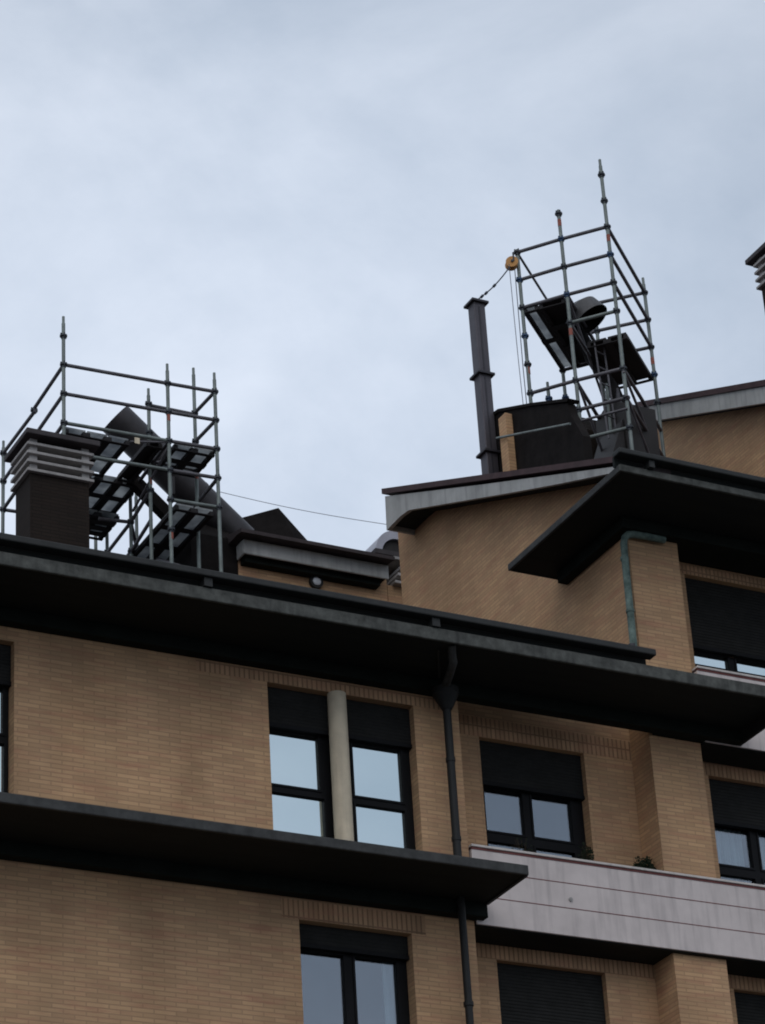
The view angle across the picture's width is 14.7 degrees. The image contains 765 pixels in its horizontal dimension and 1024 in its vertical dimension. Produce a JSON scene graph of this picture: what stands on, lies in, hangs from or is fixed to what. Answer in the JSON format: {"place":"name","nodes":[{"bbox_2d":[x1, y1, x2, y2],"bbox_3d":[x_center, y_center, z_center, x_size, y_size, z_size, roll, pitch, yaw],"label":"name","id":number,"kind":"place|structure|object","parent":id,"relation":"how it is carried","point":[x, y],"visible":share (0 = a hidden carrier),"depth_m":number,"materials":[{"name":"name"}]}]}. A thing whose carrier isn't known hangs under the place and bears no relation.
{"place":"outdoors","nodes":[
{"label":"outdoors","id":0,"kind":"place"},
{"bbox_2d":[0,0,764,554],"label":"sky","id":1,"kind":"structure","parent":0,"point":[302,205],"materials":[{"name":"grey"}]},
{"label":"ground","id":2,"kind":"structure","parent":0,"visible":0},
{"bbox_2d":[0,242,764,1023],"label":"apartment building","id":3,"kind":"structure","parent":2,"relation":"on","point":[258,780],"depth_m":34.80,"materials":[{"name":"brick"}]},
{"bbox_2d":[0,644,10,792],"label":"window","id":4,"kind":"structure","parent":3,"relation":"in","point":[5,650],"depth_m":32.79,"materials":[{"name":"black metal"}]},
{"bbox_2d":[0,316,222,571],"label":"scaffold","id":5,"kind":"object","parent":3,"relation":"on","point":[178,527],"visible":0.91,"depth_m":44.42,"materials":[{"name":"grey metal"}]},
{"bbox_2d":[221,492,385,524],"bbox_3d":[-1.183,-0.059,43.848,2.489,0.787,0.009,-4,-29,1],"label":"cable","id":6,"kind":"object","parent":5,"relation":"attached to","point":[302,510],"visible":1,"depth_m":43.84,"materials":[{"name":"grey metal"}]},
{"bbox_2d":[104,407,253,533],"bbox_3d":[-3.126,-0.496,45.611,2.436,2.208,0.630,11,-32,-25],"label":"flue pipe","id":7,"kind":"object","parent":3,"relation":"on","point":[126,419],"visible":0.51,"depth_m":45.39,"materials":[{"name":"metal"}]},
{"bbox_2d":[267,687,333,837],"bbox_3d":[-0.937,3.179,34.101,0.900,2.420,0.125,11,-32,-25],"label":"window","id":8,"kind":"structure","parent":3,"relation":"in","point":[302,803],"depth_m":34.30,"materials":[{"name":"glass"}]},
{"bbox_2d":[309,576,322,588],"bbox_3d":[-1.012,1.068,45.393,0.220,0.220,0.096,11,-32,-25],"label":"wall lamp","id":9,"kind":"object","parent":3,"relation":"attached to","point":[316,582],"visible":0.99,"depth_m":45.35,"materials":[{"name":"white glass"}]},
{"bbox_2d":[299,923,409,1023],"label":"window","id":10,"kind":"structure","parent":3,"relation":"in","point":[320,940],"depth_m":33.37,"materials":[{"name":"black metal"}]},
{"bbox_2d":[346,699,415,849],"bbox_3d":[-0.087,3.343,34.502,1.010,2.420,0.125,11,-32,-25],"label":"window","id":11,"kind":"structure","parent":3,"relation":"in","point":[380,772],"depth_m":34.74,"materials":[{"name":"glass"}]},
{"bbox_2d":[463,297,499,474],"bbox_3d":[1.480,-1.537,42.887,0.280,3.510,0.280,11,-32,-25],"label":"square flue","id":12,"kind":"object","parent":3,"relation":"on","point":[482,376],"visible":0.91,"depth_m":42.97,"materials":[{"name":"grey metal"}]},
{"bbox_2d":[512,837,532,850],"bbox_3d":[1.671,4.158,35.300,0.243,0.613,0.445,-24,-35,33],"label":"balcony plant","id":13,"kind":"object","parent":3,"relation":"on","point":[522,844],"visible":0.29,"depth_m":35.33,"materials":[{"name":"green plant"}]},
{"bbox_2d":[479,740,586,858],"bbox_3d":[1.842,3.997,35.869,1.480,2.460,0.125,11,-32,-25],"label":"window","id":14,"kind":"structure","parent":3,"relation":"in","point":[527,773],"depth_m":36.20,"materials":[{"name":"black metal"}]},
{"bbox_2d":[497,963,605,1023],"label":"window","id":15,"kind":"structure","parent":3,"relation":"in","point":[528,995],"depth_m":34.88,"materials":[{"name":"black metal"}]},
{"bbox_2d":[496,159,665,456],"bbox_3d":[2.691,-2.563,43.782,1.676,6.172,4.545,-15,-30,19],"label":"scaffold","id":16,"kind":"object","parent":3,"relation":"on","point":[551,321],"visible":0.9,"depth_m":44.65,"materials":[{"name":"grey metal"}]},
{"bbox_2d":[505,252,517,270],"bbox_3d":[1.957,-3.819,44.919,0.200,0.309,0.170,-2,-29,-4],"label":"pulley","id":17,"kind":"object","parent":16,"relation":"attached to","point":[512,261],"visible":1,"depth_m":44.85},
{"bbox_2d":[478,267,509,298],"bbox_3d":[1.668,-3.423,44.272,0.047,1.012,0.914,-25,-35,33],"label":"guy rope","id":18,"kind":"object","parent":17,"relation":"attached to","point":[486,293],"visible":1,"depth_m":44.20,"materials":[{"name":"metal"}]},
{"bbox_2d":[509,265,522,401],"bbox_3d":[1.999,-2.515,44.073,0.016,2.900,0.140,-1,-29,-5],"label":"rope","id":19,"kind":"object","parent":17,"relation":"hanging from","point":[515,333],"visible":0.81,"depth_m":44.18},
{"bbox_2d":[514,270,526,403],"bbox_3d":[2.073,-2.458,44.188,0.021,2.900,0.112,-8,-29,7],"label":"rope","id":20,"kind":"object","parent":17,"relation":"hanging from","point":[520,338],"visible":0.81,"depth_m":44.27,"materials":[{"name":"fabric"}]},
{"bbox_2d":[578,842,593,860],"bbox_3d":[2.460,4.246,35.653,0.256,0.626,0.181,27,-41,-43],"label":"balcony plant","id":21,"kind":"object","parent":3,"relation":"on","point":[583,855],"visible":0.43,"depth_m":35.72,"materials":[{"name":"green plant"}]},
{"bbox_2d":[571,296,624,402],"bbox_3d":[3.190,-2.361,44.742,0.673,1.881,0.906,-17,-31,22],"label":"flue cowl","id":22,"kind":"object","parent":3,"relation":"on","point":[588,306],"visible":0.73,"depth_m":44.85,"materials":[{"name":"metal"}]},
{"bbox_2d":[633,856,656,869],"bbox_3d":[3.187,4.396,35.916,0.433,0.493,0.242,11,-32,-25],"label":"balcony plant","id":23,"kind":"object","parent":3,"relation":"on","point":[646,862],"visible":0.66,"depth_m":35.94,"materials":[{"name":"green plant"}]},
{"bbox_2d":[685,578,764,676],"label":"window","id":24,"kind":"structure","parent":3,"relation":"in","point":[727,623],"depth_m":38.84,"materials":[{"name":"black metal"}]},
{"bbox_2d":[709,779,764,884],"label":"window","id":25,"kind":"structure","parent":3,"relation":"in","point":[734,805],"depth_m":37.47,"materials":[{"name":"black metal"}]},
{"bbox_2d":[734,992,764,1023],"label":"window","id":26,"kind":"structure","parent":3,"relation":"in","point":[750,1008],"depth_m":36.16,"materials":[{"name":"black metal"}]}
]}

